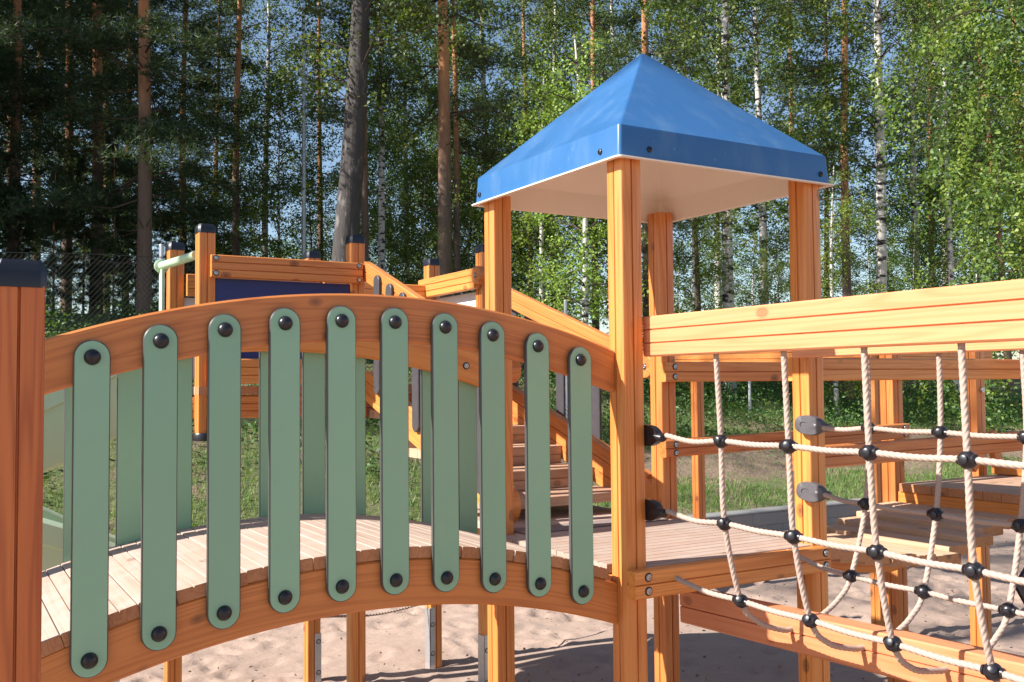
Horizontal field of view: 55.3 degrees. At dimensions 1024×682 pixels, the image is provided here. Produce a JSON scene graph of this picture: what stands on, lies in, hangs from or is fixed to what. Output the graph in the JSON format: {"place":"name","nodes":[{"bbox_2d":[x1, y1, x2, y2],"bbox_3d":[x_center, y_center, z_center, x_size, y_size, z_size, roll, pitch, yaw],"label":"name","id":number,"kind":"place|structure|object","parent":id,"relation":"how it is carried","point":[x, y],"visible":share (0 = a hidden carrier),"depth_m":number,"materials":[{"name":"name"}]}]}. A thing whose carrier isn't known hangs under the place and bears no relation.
{"place":"outdoors","nodes":[
{"label":"outdoors","id":0,"kind":"place"},
{"bbox_2d":[0,0,1023,358],"label":"sky","id":1,"kind":"structure","parent":0,"point":[325,163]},
{"bbox_2d":[43,313,1022,534],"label":"grass bank","id":2,"kind":"structure","parent":0,"point":[762,472],"depth_m":13.66,"materials":[{"name":"plant"}]},
{"bbox_2d":[0,142,9,258],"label":"pine tree","id":3,"kind":"object","parent":2,"relation":"on","point":[1,183],"visible":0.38,"depth_m":19.13,"materials":[{"name":"green plant"}]},
{"bbox_2d":[0,40,32,241],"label":"pine tree","id":4,"kind":"object","parent":2,"relation":"on","point":[4,136],"visible":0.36,"depth_m":20.93,"materials":[{"name":"green plant"}]},
{"bbox_2d":[3,193,40,260],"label":"pine tree","id":5,"kind":"object","parent":2,"relation":"on","point":[29,233],"visible":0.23,"depth_m":21.11,"materials":[{"name":"green plant"}]},
{"bbox_2d":[0,0,76,259],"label":"pine tree","id":6,"kind":"object","parent":2,"relation":"on","point":[33,231],"visible":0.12,"depth_m":24.77,"materials":[{"name":"green plant"}]},
{"bbox_2d":[0,48,86,216],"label":"pine tree","id":7,"kind":"object","parent":2,"relation":"on","point":[10,93],"visible":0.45,"depth_m":20.10,"materials":[{"name":"green plant"}]},
{"bbox_2d":[1,0,90,254],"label":"pine tree","id":8,"kind":"object","parent":2,"relation":"on","point":[27,108],"visible":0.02,"depth_m":28.11,"materials":[{"name":"green plant"}]},
{"bbox_2d":[0,0,108,259],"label":"pine tree","id":9,"kind":"object","parent":2,"relation":"on","point":[46,145],"visible":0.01,"depth_m":31.14,"materials":[{"name":"green plant"}]},
{"bbox_2d":[33,159,78,311],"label":"pine tree","id":10,"kind":"object","parent":2,"relation":"on","point":[48,244],"visible":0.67,"depth_m":19.55,"materials":[{"name":"green plant"}]},
{"bbox_2d":[0,0,137,259],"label":"pine tree","id":11,"kind":"object","parent":2,"relation":"on","point":[15,122],"visible":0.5,"depth_m":21.09,"materials":[{"name":"green plant"}]},
{"bbox_2d":[20,159,118,312],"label":"birch tree","id":12,"kind":"object","parent":2,"relation":"on","point":[79,294],"visible":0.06,"depth_m":32.77,"materials":[{"name":"green plant"}]},
{"bbox_2d":[55,157,108,312],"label":"pine tree","id":13,"kind":"object","parent":2,"relation":"on","point":[90,269],"visible":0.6,"depth_m":22.06,"materials":[{"name":"green plant"}]},
{"bbox_2d":[0,0,191,312],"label":"pine tree","id":14,"kind":"object","parent":2,"relation":"on","point":[107,65],"visible":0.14,"depth_m":27.07,"materials":[{"name":"green plant"}]},
{"bbox_2d":[46,12,164,313],"bbox_3d":[-15.883,-7.979,38.584,5.170,16.376,5.323,-1,-3,0],"label":"pine tree","id":15,"kind":"object","parent":2,"relation":"on","point":[104,168],"visible":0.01,"depth_m":38.06,"materials":[{"name":"green plant"}]},
{"bbox_2d":[0,0,218,313],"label":"pine tree","id":16,"kind":"object","parent":2,"relation":"on","point":[92,13],"visible":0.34,"depth_m":23.77,"materials":[{"name":"green plant"}]},
{"bbox_2d":[93,129,134,313],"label":"pine tree","id":17,"kind":"object","parent":2,"relation":"on","point":[110,174],"visible":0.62,"depth_m":20.61,"materials":[{"name":"green plant"}]},
{"bbox_2d":[57,176,178,314],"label":"birch tree","id":18,"kind":"object","parent":2,"relation":"on","point":[136,184],"visible":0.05,"depth_m":30.11,"materials":[{"name":"green plant"}]},
{"bbox_2d":[54,2,207,310],"bbox_3d":[-12.970,-6.927,33.696,5.563,14.370,5.598,1,-3,-32],"label":"pine tree","id":19,"kind":"object","parent":2,"relation":"on","point":[173,162],"visible":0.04,"depth_m":33.35,"materials":[{"name":"green plant"}]},
{"bbox_2d":[115,169,155,310],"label":"pine tree","id":20,"kind":"object","parent":2,"relation":"on","point":[132,247],"visible":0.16,"depth_m":25.07,"materials":[{"name":"green plant"}]},
{"bbox_2d":[0,0,305,315],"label":"pine tree","id":21,"kind":"object","parent":2,"relation":"on","point":[142,128],"visible":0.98,"depth_m":18.57,"materials":[{"name":"green plant"}]},
{"bbox_2d":[152,212,185,310],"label":"pine tree","id":22,"kind":"object","parent":2,"relation":"on","point":[166,237],"visible":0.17,"depth_m":22.58,"materials":[{"name":"green plant"}]},
{"bbox_2d":[81,0,269,295],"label":"pine tree","id":23,"kind":"object","parent":2,"relation":"on","point":[182,9],"visible":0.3,"depth_m":29.32,"materials":[{"name":"green plant"}]},
{"bbox_2d":[184,205,208,297],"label":"pine tree","id":24,"kind":"object","parent":2,"relation":"on","point":[188,251],"visible":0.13,"depth_m":23.95,"materials":[{"name":"green plant"}]},
{"bbox_2d":[163,193,252,270],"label":"birch tree","id":25,"kind":"object","parent":2,"relation":"on","point":[192,232],"visible":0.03,"depth_m":31.09,"materials":[{"name":"green plant"}]},
{"bbox_2d":[154,160,270,272],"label":"birch tree","id":26,"kind":"object","parent":2,"relation":"on","point":[220,248],"visible":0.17,"depth_m":28.84,"materials":[{"name":"green plant"}]},
{"bbox_2d":[153,0,281,277],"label":"pine tree","id":27,"kind":"object","parent":2,"relation":"on","point":[209,60],"visible":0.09,"depth_m":36.18,"materials":[{"name":"green plant"}]},
{"bbox_2d":[160,0,308,255],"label":"pine tree","id":28,"kind":"object","parent":2,"relation":"on","point":[240,7],"visible":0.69,"depth_m":27.19,"materials":[{"name":"green plant"}]},
{"bbox_2d":[176,0,348,255],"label":"birch tree","id":29,"kind":"object","parent":2,"relation":"on","point":[268,9],"visible":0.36,"depth_m":31.17,"materials":[{"name":"green plant"}]},
{"bbox_2d":[196,62,333,258],"bbox_3d":[-6.499,-3.925,26.876,4.066,8.079,4.744,1,-3,-31],"label":"birch tree","id":30,"kind":"object","parent":2,"relation":"on","point":[280,252],"visible":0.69,"depth_m":26.93,"materials":[{"name":"green plant"}]},
{"bbox_2d":[251,238,299,258],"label":"birch tree","id":31,"kind":"object","parent":2,"relation":"on","point":[283,250],"visible":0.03,"depth_m":46.03,"materials":[{"name":"green plant"}]},
{"bbox_2d":[250,156,375,282],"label":"birch tree","id":32,"kind":"object","parent":2,"relation":"on","point":[309,214],"visible":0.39,"depth_m":30.92,"materials":[{"name":"green plant"}]},
{"bbox_2d":[301,6,325,259],"bbox_3d":[-4.944,-4.142,24.332,0.615,8.515,0.180,1,-3,-31],"label":"lamp post","id":33,"kind":"object","parent":2,"relation":"on","point":[303,239],"visible":0.43,"depth_m":24.18,"materials":[{"name":"metal"}]},
{"bbox_2d":[270,0,369,282],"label":"pine tree","id":34,"kind":"object","parent":2,"relation":"on","point":[318,23],"visible":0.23,"depth_m":33.08,"materials":[{"name":"green plant"}]},
{"bbox_2d":[273,215,377,260],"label":"birch tree","id":35,"kind":"object","parent":2,"relation":"on","point":[325,221],"visible":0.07,"depth_m":42.14,"materials":[{"name":"green plant"}]},
{"bbox_2d":[308,168,407,272],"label":"birch tree","id":36,"kind":"object","parent":2,"relation":"on","point":[372,212],"visible":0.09,"depth_m":28.27,"materials":[{"name":"green plant"}]},
{"bbox_2d":[295,0,423,266],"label":"pine tree","id":37,"kind":"object","parent":2,"relation":"on","point":[365,216],"visible":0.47,"depth_m":21.45,"materials":[{"name":"green plant"}]},
{"bbox_2d":[0,244,751,424],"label":"wire fence","id":38,"kind":"object","parent":2,"relation":"on","point":[161,251],"visible":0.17,"depth_m":11.79,"materials":[{"name":"black metal"}]},
{"bbox_2d":[245,0,519,261],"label":"broadleaf tree","id":39,"kind":"object","parent":2,"relation":"on","point":[349,198],"visible":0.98,"depth_m":17.62,"materials":[{"name":"green plant"}]},
{"bbox_2d":[328,0,437,270],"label":"birch tree","id":40,"kind":"object","parent":2,"relation":"on","point":[381,232],"visible":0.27,"depth_m":25.19,"materials":[{"name":"green plant"}]},
{"bbox_2d":[331,116,452,282],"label":"birch tree","id":41,"kind":"object","parent":2,"relation":"on","point":[400,193],"visible":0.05,"depth_m":35.91,"materials":[{"name":"green plant"}]},
{"bbox_2d":[316,0,484,295],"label":"birch tree","id":42,"kind":"object","parent":2,"relation":"on","point":[398,158],"visible":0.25,"depth_m":30.87,"materials":[{"name":"green plant"}]},
{"bbox_2d":[369,142,467,293],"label":"birch tree","id":43,"kind":"object","parent":2,"relation":"on","point":[405,253],"visible":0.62,"depth_m":27.05,"materials":[{"name":"green plant"}]},
{"bbox_2d":[376,3,490,294],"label":"birch tree","id":44,"kind":"object","parent":2,"relation":"on","point":[414,191],"visible":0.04,"depth_m":44.07,"materials":[{"name":"green plant"}]},
{"bbox_2d":[329,0,554,297],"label":"pine tree","id":45,"kind":"object","parent":2,"relation":"on","point":[444,115],"visible":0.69,"depth_m":19.98,"materials":[{"name":"green plant"}]},
{"bbox_2d":[411,182,484,294],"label":"birch tree","id":46,"kind":"object","parent":2,"relation":"on","point":[469,232],"visible":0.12,"depth_m":30.18,"materials":[{"name":"green plant"}]},
{"bbox_2d":[404,0,520,295],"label":"pine tree","id":47,"kind":"object","parent":2,"relation":"on","point":[457,152],"visible":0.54,"depth_m":26.18,"materials":[{"name":"green plant"}]},
{"bbox_2d":[394,0,574,253],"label":"birch tree","id":48,"kind":"object","parent":2,"relation":"on","point":[482,81],"visible":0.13,"depth_m":32.24,"materials":[{"name":"green plant"}]},
{"bbox_2d":[416,75,563,316],"bbox_3d":[-0.607,-3.515,28.059,4.270,8.361,3.660,0,-3,-16],"label":"birch tree","id":49,"kind":"object","parent":2,"relation":"on","point":[473,169],"visible":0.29,"depth_m":27.88,"materials":[{"name":"green plant"}]},
{"bbox_2d":[460,133,567,313],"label":"birch tree","id":50,"kind":"object","parent":2,"relation":"on","point":[534,254],"visible":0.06,"depth_m":32.88,"materials":[{"name":"green plant"}]},
{"bbox_2d":[428,67,608,375],"bbox_3d":[0.342,-2.008,18.898,3.887,6.331,2.947,-2,-3,35],"label":"birch tree","id":51,"kind":"object","parent":2,"relation":"on","point":[527,219],"visible":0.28,"depth_m":18.54,"materials":[{"name":"green plant"}]},
{"bbox_2d":[478,0,565,295],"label":"pine tree","id":52,"kind":"object","parent":2,"relation":"on","point":[512,35],"visible":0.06,"depth_m":36.52,"materials":[{"name":"green plant"}]},
{"bbox_2d":[43,278,1022,493],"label":"undergrowth","id":53,"kind":"object","parent":2,"relation":"on","point":[710,392],"visible":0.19,"depth_m":18.48,"materials":[{"name":"green plant"}]},
{"bbox_2d":[511,233,581,317],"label":"birch tree","id":54,"kind":"object","parent":2,"relation":"on","point":[558,267],"visible":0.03,"depth_m":46.81,"materials":[{"name":"green plant"}]},
{"bbox_2d":[452,0,641,325],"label":"birch tree","id":55,"kind":"object","parent":2,"relation":"on","point":[553,33],"visible":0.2,"depth_m":30.69,"materials":[{"name":"green plant"}]},
{"bbox_2d":[542,0,638,329],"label":"pine tree","id":56,"kind":"object","parent":2,"relation":"on","point":[592,20],"visible":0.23,"depth_m":29.33,"materials":[{"name":"green plant"}]},
{"bbox_2d":[503,26,694,373],"bbox_3d":[1.648,-2.114,17.694,4.319,7.034,3.274,1,-3,-31],"label":"birch tree","id":57,"kind":"object","parent":2,"relation":"on","point":[583,259],"visible":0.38,"depth_m":17.49,"materials":[{"name":"green plant"}]},
{"bbox_2d":[541,213,681,333],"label":"birch tree","id":58,"kind":"object","parent":2,"relation":"on","point":[595,242],"visible":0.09,"depth_m":18.78,"materials":[{"name":"green plant"}]},
{"bbox_2d":[520,0,714,241],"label":"birch tree","id":59,"kind":"object","parent":2,"relation":"on","point":[609,6],"visible":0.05,"depth_m":33.98,"materials":[{"name":"green plant"}]},
{"bbox_2d":[579,219,704,326],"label":"birch tree","id":60,"kind":"object","parent":2,"relation":"on","point":[606,252],"visible":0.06,"depth_m":27.17,"materials":[{"name":"green plant"}]},
{"bbox_2d":[570,0,720,343],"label":"pine tree","id":61,"kind":"object","parent":2,"relation":"on","point":[644,49],"visible":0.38,"depth_m":27.05,"materials":[{"name":"green plant"}]},
{"bbox_2d":[575,0,760,80],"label":"birch tree","id":62,"kind":"object","parent":2,"relation":"on","point":[654,38],"visible":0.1,"depth_m":29.76,"materials":[{"name":"green plant"}]},
{"bbox_2d":[641,240,720,311],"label":"birch tree","id":63,"kind":"object","parent":2,"relation":"on","point":[686,253],"visible":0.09,"depth_m":39.15,"materials":[{"name":"green plant"}]},
{"bbox_2d":[642,208,761,398],"bbox_3d":[3.508,-0.956,18.823,2.292,4.924,3.023,-1,-3,2],"label":"birch tree","id":64,"kind":"object","parent":2,"relation":"on","point":[706,233],"visible":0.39,"depth_m":18.56,"materials":[{"name":"green plant"}]},
{"bbox_2d":[648,0,755,311],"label":"pine tree","id":65,"kind":"object","parent":2,"relation":"on","point":[697,289],"visible":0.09,"depth_m":35.91,"materials":[{"name":"green plant"}]},
{"bbox_2d":[636,0,796,308],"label":"birch tree","id":66,"kind":"object","parent":2,"relation":"on","point":[718,62],"visible":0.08,"depth_m":45.00,"materials":[{"name":"green plant"}]},
{"bbox_2d":[674,251,758,312],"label":"birch tree","id":67,"kind":"object","parent":2,"relation":"on","point":[748,300],"visible":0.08,"depth_m":47.03,"materials":[{"name":"green plant"}]},
{"bbox_2d":[589,0,884,398],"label":"birch tree","id":68,"kind":"object","parent":2,"relation":"on","point":[724,50],"visible":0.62,"depth_m":19.64,"materials":[{"name":"green plant"}]},
{"bbox_2d":[685,215,822,308],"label":"birch tree","id":69,"kind":"object","parent":2,"relation":"on","point":[752,280],"visible":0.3,"depth_m":41.36,"materials":[{"name":"green plant"}]},
{"bbox_2d":[649,0,872,304],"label":"birch tree","id":70,"kind":"object","parent":2,"relation":"on","point":[762,213],"visible":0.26,"depth_m":28.18,"materials":[{"name":"green plant"}]},
{"bbox_2d":[715,227,823,308],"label":"birch tree","id":71,"kind":"object","parent":2,"relation":"on","point":[772,252],"visible":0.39,"depth_m":25.94,"materials":[{"name":"green plant"}]},
{"bbox_2d":[734,0,839,300],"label":"pine tree","id":72,"kind":"object","parent":2,"relation":"on","point":[784,97],"visible":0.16,"depth_m":34.56,"materials":[{"name":"green plant"}]},
{"bbox_2d":[754,164,892,416],"bbox_3d":[6.008,-0.857,18.944,3.239,5.276,2.456,2,-3,-40],"label":"birch tree","id":73,"kind":"object","parent":2,"relation":"on","point":[842,206],"visible":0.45,"depth_m":19.06,"materials":[{"name":"green plant"}]},
{"bbox_2d":[763,0,903,298],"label":"pine tree","id":74,"kind":"object","parent":2,"relation":"on","point":[866,191],"visible":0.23,"depth_m":29.60,"materials":[{"name":"green plant"}]},
{"bbox_2d":[765,0,929,401],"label":"pine tree","id":75,"kind":"object","parent":2,"relation":"on","point":[821,149],"visible":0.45,"depth_m":22.68,"materials":[{"name":"green plant"}]},
{"bbox_2d":[821,243,895,297],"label":"birch tree","id":76,"kind":"object","parent":2,"relation":"on","point":[852,283],"visible":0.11,"depth_m":39.86,"materials":[{"name":"green plant"}]},
{"bbox_2d":[744,0,992,293],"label":"birch tree","id":77,"kind":"object","parent":2,"relation":"on","point":[881,251],"visible":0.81,"depth_m":21.11,"materials":[{"name":"green plant"}]},
{"bbox_2d":[839,248,909,293],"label":"birch tree","id":78,"kind":"object","parent":2,"relation":"on","point":[888,271],"visible":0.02,"depth_m":45.83,"materials":[{"name":"green plant"}]},
{"bbox_2d":[820,197,940,380],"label":"birch tree","id":79,"kind":"object","parent":2,"relation":"on","point":[874,240],"visible":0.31,"depth_m":26.99,"materials":[{"name":"green plant"}]},
{"bbox_2d":[863,222,964,385],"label":"birch tree","id":80,"kind":"object","parent":2,"relation":"on","point":[916,247],"visible":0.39,"depth_m":25.09,"materials":[{"name":"green plant"}]},
{"bbox_2d":[811,0,1022,288],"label":"birch tree","id":81,"kind":"object","parent":2,"relation":"on","point":[890,151],"visible":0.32,"depth_m":30.23,"materials":[{"name":"green plant"}]},
{"bbox_2d":[849,1,1004,283],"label":"birch tree","id":82,"kind":"object","parent":2,"relation":"on","point":[905,100],"visible":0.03,"depth_m":45.21,"materials":[{"name":"green plant"}]},
{"bbox_2d":[874,0,983,286],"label":"pine tree","id":83,"kind":"object","parent":2,"relation":"on","point":[893,64],"visible":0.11,"depth_m":34.55,"materials":[{"name":"green plant"}]},
{"bbox_2d":[860,0,1023,431],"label":"birch tree","id":84,"kind":"object","parent":2,"relation":"on","point":[998,66],"visible":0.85,"depth_m":16.86,"materials":[{"name":"green plant"}]},
{"bbox_2d":[890,220,994,290],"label":"birch tree","id":85,"kind":"object","parent":2,"relation":"on","point":[938,261],"visible":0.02,"depth_m":42.07,"materials":[{"name":"green plant"}]},
{"bbox_2d":[868,0,1023,358],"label":"birch tree","id":86,"kind":"object","parent":2,"relation":"on","point":[924,264],"visible":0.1,"depth_m":31.13,"materials":[{"name":"green plant"}]},
{"bbox_2d":[883,0,1020,398],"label":"birch tree","id":87,"kind":"object","parent":2,"relation":"on","point":[950,255],"visible":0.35,"depth_m":24.20,"materials":[{"name":"green plant"}]},
{"bbox_2d":[898,0,1023,391],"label":"birch tree","id":88,"kind":"object","parent":2,"relation":"on","point":[999,236],"visible":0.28,"depth_m":25.09,"materials":[{"name":"green plant"}]},
{"bbox_2d":[916,190,1020,379],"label":"birch tree","id":89,"kind":"object","parent":2,"relation":"on","point":[958,271],"visible":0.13,"depth_m":27.08,"materials":[{"name":"green plant"}]},
{"bbox_2d":[947,0,1023,357],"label":"pine tree","id":90,"kind":"object","parent":2,"relation":"on","point":[1009,119],"visible":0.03,"depth_m":33.24,"materials":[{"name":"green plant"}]},
{"bbox_2d":[957,4,1023,358],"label":"birch tree","id":91,"kind":"object","parent":2,"relation":"on","point":[1007,186],"visible":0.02,"depth_m":42.89,"materials":[{"name":"green plant"}]},
{"bbox_2d":[120,529,1023,681],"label":"sand ground","id":92,"kind":"structure","parent":0,"point":[400,642],"depth_m":6.99,"materials":[{"name":"beige sand"}]},
{"bbox_2d":[0,258,46,681],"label":"wooden post","id":93,"kind":"object","parent":92,"relation":"on","point":[23,285],"visible":1,"depth_m":1.82,"materials":[{"name":"orange wood"}]},
{"bbox_2d":[41,293,617,681],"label":"arched bridge","id":94,"kind":"structure","parent":93,"relation":"attached to","point":[162,580],"depth_m":2.86,"materials":[{"name":"green wood"}]},
{"bbox_2d":[42,251,194,681],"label":"slide","id":95,"kind":"object","parent":92,"relation":"on","point":[52,542],"visible":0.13,"depth_m":4.88,"materials":[{"name":"metal"}]},
{"bbox_2d":[164,223,487,681],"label":"platform","id":96,"kind":"structure","parent":92,"relation":"on","point":[215,278],"depth_m":5.48,"materials":[{"name":"brown wood"}]},
{"bbox_2d":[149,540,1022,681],"bbox_3d":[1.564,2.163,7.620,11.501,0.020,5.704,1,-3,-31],"label":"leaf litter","id":97,"kind":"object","parent":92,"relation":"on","point":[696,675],"visible":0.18,"depth_m":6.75,"materials":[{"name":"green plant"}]},
{"bbox_2d":[472,54,833,681],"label":"play tower","id":98,"kind":"structure","parent":92,"relation":"on","point":[628,149],"depth_m":3.75,"materials":[{"name":"brown wood"}]},
{"bbox_2d":[362,261,651,522],"bbox_3d":[-0.096,0.187,5.113,0.897,1.330,1.828,1,-3,-31],"label":"stair flight","id":99,"kind":"object","parent":98,"relation":"attached to","point":[378,279],"visible":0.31,"depth_m":5.09,"materials":[{"name":"brown wood"}]},
{"bbox_2d":[643,279,1023,681],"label":"rope net tunnel","id":100,"kind":"structure","parent":98,"relation":"attached to","point":[961,320],"depth_m":2.85,"materials":[{"name":"brown wood"}]},
{"bbox_2d":[659,358,1022,572],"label":"plank walkway","id":101,"kind":"structure","parent":98,"relation":"attached to","point":[905,534],"depth_m":4.47,"materials":[{"name":"brown wood"}]},
{"bbox_2d":[687,498,861,530],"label":"kerb","id":102,"kind":"structure","parent":92,"relation":"on","point":[775,518],"depth_m":11.95,"materials":[{"name":"concrete"}]},
{"bbox_2d":[675,351,992,626],"bbox_3d":[2.641,1.169,8.436,1.400,2.255,2.381,1,-3,-31],"label":"guard frame","id":103,"kind":"object","parent":92,"relation":"on","point":[698,461],"visible":0.2,"depth_m":8.24,"materials":[{"name":"brown wood"}]},
{"bbox_2d":[879,352,1023,681],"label":"plank platform","id":104,"kind":"structure","parent":92,"relation":"on","point":[999,493],"depth_m":5.31,"materials":[{"name":"brown wood"}]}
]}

